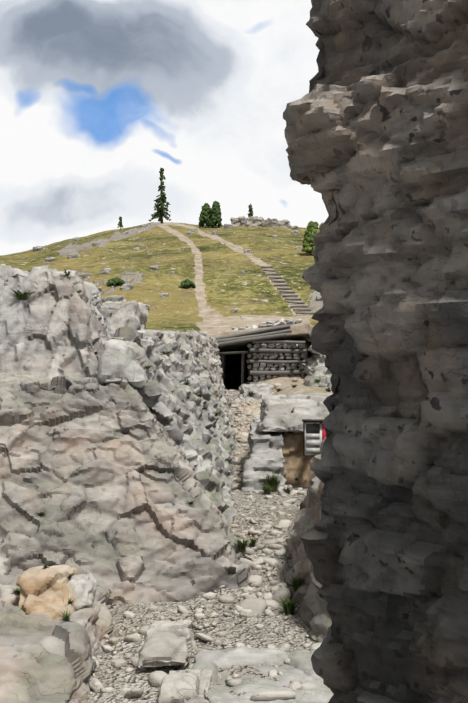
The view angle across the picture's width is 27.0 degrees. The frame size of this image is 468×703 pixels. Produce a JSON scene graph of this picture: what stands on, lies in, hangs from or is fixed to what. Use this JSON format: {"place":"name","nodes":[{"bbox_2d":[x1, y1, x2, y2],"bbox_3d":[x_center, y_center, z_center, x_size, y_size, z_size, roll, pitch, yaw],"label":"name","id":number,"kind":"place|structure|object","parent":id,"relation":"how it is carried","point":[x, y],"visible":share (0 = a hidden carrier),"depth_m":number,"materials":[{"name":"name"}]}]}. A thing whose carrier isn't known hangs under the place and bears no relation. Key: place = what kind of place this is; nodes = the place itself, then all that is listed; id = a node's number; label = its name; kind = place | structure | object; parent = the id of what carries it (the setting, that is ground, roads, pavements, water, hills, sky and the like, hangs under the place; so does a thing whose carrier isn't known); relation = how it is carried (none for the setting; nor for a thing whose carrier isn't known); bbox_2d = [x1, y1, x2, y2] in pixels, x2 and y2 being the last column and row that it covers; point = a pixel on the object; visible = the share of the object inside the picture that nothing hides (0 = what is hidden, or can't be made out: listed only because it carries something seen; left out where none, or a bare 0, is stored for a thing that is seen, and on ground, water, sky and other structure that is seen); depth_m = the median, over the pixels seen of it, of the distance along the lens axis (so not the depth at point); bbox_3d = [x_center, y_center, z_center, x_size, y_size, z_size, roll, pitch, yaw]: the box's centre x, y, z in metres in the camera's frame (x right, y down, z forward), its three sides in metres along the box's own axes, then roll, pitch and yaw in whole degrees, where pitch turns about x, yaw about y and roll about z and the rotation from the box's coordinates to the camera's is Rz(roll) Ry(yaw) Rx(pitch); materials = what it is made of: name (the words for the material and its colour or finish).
{"place":"outdoors","nodes":[
{"label":"outdoors","id":0,"kind":"place"},
{"bbox_2d":[0,0,328,254],"label":"sky","id":1,"kind":"structure","parent":0,"point":[97,97],"materials":[{"name":"white"}]},
{"bbox_2d":[0,222,332,702],"bbox_3d":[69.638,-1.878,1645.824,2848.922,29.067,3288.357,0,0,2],"label":"ground","id":2,"kind":"structure","parent":0,"point":[210,255],"depth_m":57.31,"materials":[{"name":"green plant"}]},
{"bbox_2d":[33,246,45,251],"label":"boulder","id":3,"kind":"object","parent":2,"relation":"on","point":[37,248],"visible":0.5,"depth_m":104.76,"materials":[{"name":"grey stone"}]},
{"bbox_2d":[44,257,55,261],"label":"rock","id":4,"kind":"object","parent":2,"relation":"on","point":[51,259],"visible":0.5,"depth_m":78.37,"materials":[{"name":"grey stone"}]},
{"bbox_2d":[0,572,119,702],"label":"ledge rock","id":5,"kind":"object","parent":2,"relation":"on","point":[44,658],"visible":0.67,"depth_m":8.51,"materials":[{"name":"grey stone"}]},
{"bbox_2d":[16,565,77,619],"bbox_3d":[-1.845,2.492,9.750,0.637,0.608,0.941,0,0,2],"label":"tan boulder","id":6,"kind":"object","parent":5,"relation":"on","point":[49,591],"visible":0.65,"depth_m":9.57,"materials":[{"name":"beige stone"}]},
{"bbox_2d":[69,573,96,610],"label":"boulder","id":7,"kind":"object","parent":5,"relation":"on","point":[83,586],"visible":0.69,"depth_m":9.80,"materials":[{"name":"grey stone"}]},
{"bbox_2d":[67,253,79,258],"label":"rock","id":8,"kind":"object","parent":2,"relation":"on","point":[71,256],"visible":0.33,"depth_m":78.69,"materials":[{"name":"grey stone"}]},
{"bbox_2d":[78,273,90,279],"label":"rock","id":9,"kind":"object","parent":2,"relation":"on","point":[83,276],"visible":0.33,"depth_m":60.76,"materials":[{"name":"grey stone"}]},
{"bbox_2d":[92,242,99,245],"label":"rock","id":10,"kind":"object","parent":2,"relation":"on","point":[95,243],"visible":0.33,"depth_m":84.07,"materials":[{"name":"grey stone"}]},
{"bbox_2d":[97,286,103,294],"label":"rock","id":11,"kind":"object","parent":2,"relation":"on","point":[101,290],"visible":0.15,"depth_m":57.59,"materials":[{"name":"grey stone"}]},
{"bbox_2d":[99,268,110,273],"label":"rock","id":12,"kind":"object","parent":2,"relation":"on","point":[105,271],"visible":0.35,"depth_m":61.94,"materials":[{"name":"grey stone"}]},
{"bbox_2d":[101,295,125,302],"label":"rock","id":13,"kind":"object","parent":2,"relation":"on","point":[118,298],"visible":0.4,"depth_m":54.95,"materials":[{"name":"grey stone"}]},
{"bbox_2d":[106,277,124,285],"bbox_3d":[-7.279,-4.242,59.755,1.161,0.676,1.088,0,0,-20],"label":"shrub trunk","id":14,"kind":"object","parent":2,"relation":"on","point":[115,281],"visible":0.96,"depth_m":59.45,"materials":[{"name":"green plant"}]},
{"bbox_2d":[117,216,122,229],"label":"conifer tree","id":15,"kind":"object","parent":2,"relation":"on","point":[119,224],"visible":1,"depth_m":110.26,"materials":[{"name":"green plant"}]},
{"bbox_2d":[102,301,148,330],"bbox_3d":[-3.151,-0.872,27.840,1.385,1.196,3.506,0,0,2],"label":"rock","id":16,"kind":"object","parent":2,"relation":"on","point":[134,314],"visible":0.65,"depth_m":26.55,"materials":[{"name":"grey stone"}]},
{"bbox_2d":[0,373,253,604],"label":"rock","id":17,"kind":"object","parent":2,"relation":"on","point":[102,476],"visible":0.69,"depth_m":11.81,"materials":[{"name":"grey stone"}]},
{"bbox_2d":[0,264,110,379],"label":"rock","id":18,"kind":"object","parent":17,"relation":"on","point":[56,323],"visible":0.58,"depth_m":13.76,"materials":[{"name":"grey stone"}]},
{"bbox_2d":[97,339,151,387],"bbox_3d":[-1.512,0.159,14.040,0.668,0.670,1.823,0,0,2],"label":"boulder","id":19,"kind":"object","parent":17,"relation":"on","point":[126,360],"visible":0.94,"depth_m":13.31,"materials":[{"name":"grey stone"}]},
{"bbox_2d":[120,283,133,290],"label":"rock","id":20,"kind":"object","parent":2,"relation":"on","point":[128,287],"visible":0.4,"depth_m":58.75,"materials":[{"name":"grey stone"}]},
{"bbox_2d":[149,265,158,269],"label":"rock","id":21,"kind":"object","parent":2,"relation":"on","point":[155,267],"visible":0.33,"depth_m":63.82,"materials":[{"name":"grey stone"}]},
{"bbox_2d":[149,167,170,223],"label":"tree","id":22,"kind":"object","parent":2,"relation":"on","point":[161,213],"visible":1,"depth_m":110.00,"materials":[{"name":"green plant"}]},
{"bbox_2d":[160,293,168,296],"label":"rock","id":23,"kind":"object","parent":2,"relation":"on","point":[164,294],"visible":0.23,"depth_m":57.46,"materials":[{"name":"grey stone"}]},
{"bbox_2d":[138,619,191,668],"bbox_3d":[-0.618,2.718,9.094,0.478,0.256,0.794,0,0,2],"label":"boulder","id":24,"kind":"object","parent":2,"relation":"on","point":[166,643],"visible":1,"depth_m":8.86,"materials":[{"name":"grey stone"}]},
{"bbox_2d":[101,327,238,524],"bbox_3d":[-3.223,1.326,31.292,7.655,3.969,32.859,0,0,2],"label":"trench rock","id":25,"kind":"object","parent":2,"relation":"on","point":[204,439],"visible":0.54,"depth_m":18.72,"materials":[{"name":"grey stone"}]},
{"bbox_2d":[11,269,330,620],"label":"grass tufts","id":26,"kind":"object","parent":2,"relation":"on","point":[273,483],"visible":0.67,"depth_m":13.65,"materials":[{"name":"green plant"}]},
{"bbox_2d":[157,669,212,702],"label":"boulder","id":27,"kind":"object","parent":2,"relation":"on","point":[187,686],"visible":0.96,"depth_m":8.12,"materials":[{"name":"grey stone"}]},
{"bbox_2d":[178,279,195,287],"bbox_3d":[-2.891,-4.120,59.734,1.074,0.700,1.013,0,0,-26],"label":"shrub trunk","id":28,"kind":"object","parent":2,"relation":"on","point":[186,283],"visible":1,"depth_m":59.52,"materials":[{"name":"green plant"}]},
{"bbox_2d":[56,232,328,702],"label":"loose gravel","id":29,"kind":"structure","parent":2,"relation":"on","point":[248,605],"depth_m":10.89,"materials":[{"name":"grey gravel"}]},
{"bbox_2d":[198,203,210,227],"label":"pine tree","id":30,"kind":"object","parent":2,"relation":"on","point":[204,218],"visible":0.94,"depth_m":105.58,"materials":[{"name":"green plant"}]},
{"bbox_2d":[208,201,221,227],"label":"pine tree","id":31,"kind":"object","parent":2,"relation":"on","point":[215,215],"visible":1,"depth_m":105.17,"materials":[{"name":"green plant"}]},
{"bbox_2d":[223,224,233,227],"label":"boulder","id":32,"kind":"object","parent":2,"relation":"on","point":[228,225],"visible":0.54,"depth_m":104.46,"materials":[{"name":"grey stone"}]},
{"bbox_2d":[230,216,245,225],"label":"boulder","id":33,"kind":"object","parent":2,"relation":"on","point":[240,221],"visible":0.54,"depth_m":108.53,"materials":[{"name":"grey stone"}]},
{"bbox_2d":[248,203,252,216],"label":"conifer tree","id":34,"kind":"object","parent":2,"relation":"on","point":[250,210],"visible":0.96,"depth_m":109.81,"materials":[{"name":"green plant"}]},
{"bbox_2d":[246,406,260,413],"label":"rock","id":35,"kind":"object","parent":2,"relation":"on","point":[255,411],"visible":0.15,"depth_m":31.96,"materials":[{"name":"beige stone"}]},
{"bbox_2d":[245,216,263,226],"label":"boulder","id":36,"kind":"object","parent":2,"relation":"on","point":[253,221],"visible":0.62,"depth_m":106.13,"materials":[{"name":"grey stone"}]},
{"bbox_2d":[252,415,259,422],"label":"rock","id":37,"kind":"object","parent":2,"relation":"on","point":[256,419],"visible":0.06,"depth_m":29.00,"materials":[{"name":"grey stone"}]},
{"bbox_2d":[199,323,313,351],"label":"roof","id":38,"kind":"structure","parent":2,"relation":"on","point":[301,331],"depth_m":40.54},
{"bbox_2d":[239,382,273,400],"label":"pedestal rock","id":39,"kind":"object","parent":2,"relation":"on","point":[261,390],"visible":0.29,"depth_m":36.96,"materials":[{"name":"grey stone"}]},
{"bbox_2d":[215,323,306,387],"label":"bunker logs","id":40,"kind":"object","parent":2,"relation":"on","point":[249,336],"visible":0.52,"depth_m":39.87,"materials":[{"name":"grey wood"}]},
{"bbox_2d":[191,645,332,702],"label":"rock slab","id":41,"kind":"object","parent":2,"relation":"on","point":[299,668],"visible":0.6,"depth_m":8.71,"materials":[{"name":"grey stone"}]},
{"bbox_2d":[241,422,286,493],"bbox_3d":[0.620,2.168,20.009,0.892,1.308,3.683,0,0,2],"label":"rock","id":42,"kind":"object","parent":2,"relation":"on","point":[265,455],"visible":0.69,"depth_m":18.61,"materials":[{"name":"grey stone"}]},
{"bbox_2d":[261,218,277,226],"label":"boulder","id":43,"kind":"object","parent":2,"relation":"on","point":[268,222],"visible":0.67,"depth_m":105.89,"materials":[{"name":"grey stone"}]},
{"bbox_2d":[278,219,290,227],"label":"boulder","id":44,"kind":"object","parent":2,"relation":"on","point":[284,223],"visible":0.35,"depth_m":107.82,"materials":[{"name":"grey stone"}]},
{"bbox_2d":[261,266,314,313],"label":"stairs","id":45,"kind":"structure","parent":2,"relation":"on","point":[292,302],"depth_m":58.43,"materials":[{"name":"grey wood"}]},
{"bbox_2d":[257,393,331,432],"bbox_3d":[1.485,1.327,21.136,1.978,0.725,5.042,0,0,2],"label":"rock slab","id":46,"kind":"object","parent":2,"relation":"on","point":[277,415],"visible":0.62,"depth_m":19.45,"materials":[{"name":"grey stone"}]},
{"bbox_2d":[302,419,325,455],"bbox_3d":[1.536,1.629,18.591,0.490,0.693,0.570,0,0,2],"label":"info sign","id":47,"kind":"object","parent":46,"relation":"on","point":[314,434],"visible":0.9,"depth_m":18.37,"materials":[{"name":"white metal"}]},
{"bbox_2d":[282,432,313,485],"bbox_3d":[1.414,2.144,20.494,1.115,1.421,3.297,0,0,2],"label":"rock face","id":48,"kind":"object","parent":2,"relation":"on","point":[297,463],"visible":0.19,"depth_m":19.02},
{"bbox_2d":[284,437,331,642],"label":"rock wall","id":49,"kind":"structure","parent":2,"relation":"on","point":[312,613],"depth_m":10.96,"materials":[{"name":"grey stone"}]},
{"bbox_2d":[301,221,317,254],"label":"tree","id":50,"kind":"object","parent":2,"relation":"on","point":[310,233],"visible":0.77,"depth_m":69.85,"materials":[{"name":"green plant"}]},
{"bbox_2d":[303,344,331,387],"bbox_3d":[4.290,0.265,39.100,3.232,3.066,11.990,0,0,2],"label":"bank rock","id":51,"kind":"object","parent":2,"relation":"on","point":[315,367],"visible":0.25,"depth_m":36.66,"materials":[{"name":"grey stone"}]},
{"bbox_2d":[316,293,321,300],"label":"rock","id":52,"kind":"object","parent":2,"relation":"on","point":[318,297],"visible":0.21,"depth_m":57.06,"materials":[{"name":"grey stone"}]},
{"bbox_2d":[283,0,467,702],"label":"rock wall","id":53,"kind":"structure","parent":2,"relation":"on","point":[375,118],"depth_m":3.63,"materials":[{"name":"grey stone"}]},
{"bbox_2d":[199,318,304,381],"bbox_3d":[0.628,-0.063,40.705,4.888,2.683,1.397,0,0,12],"label":"bunker infill rock","id":54,"kind":"object","parent":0,"point":[273,356],"visible":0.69,"depth_m":40.01,"materials":[{"name":"grey stone"}]},
{"bbox_2d":[248,341,309,381],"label":"bunker earth","id":55,"kind":"structure","parent":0,"point":[307,345],"depth_m":40.15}
]}

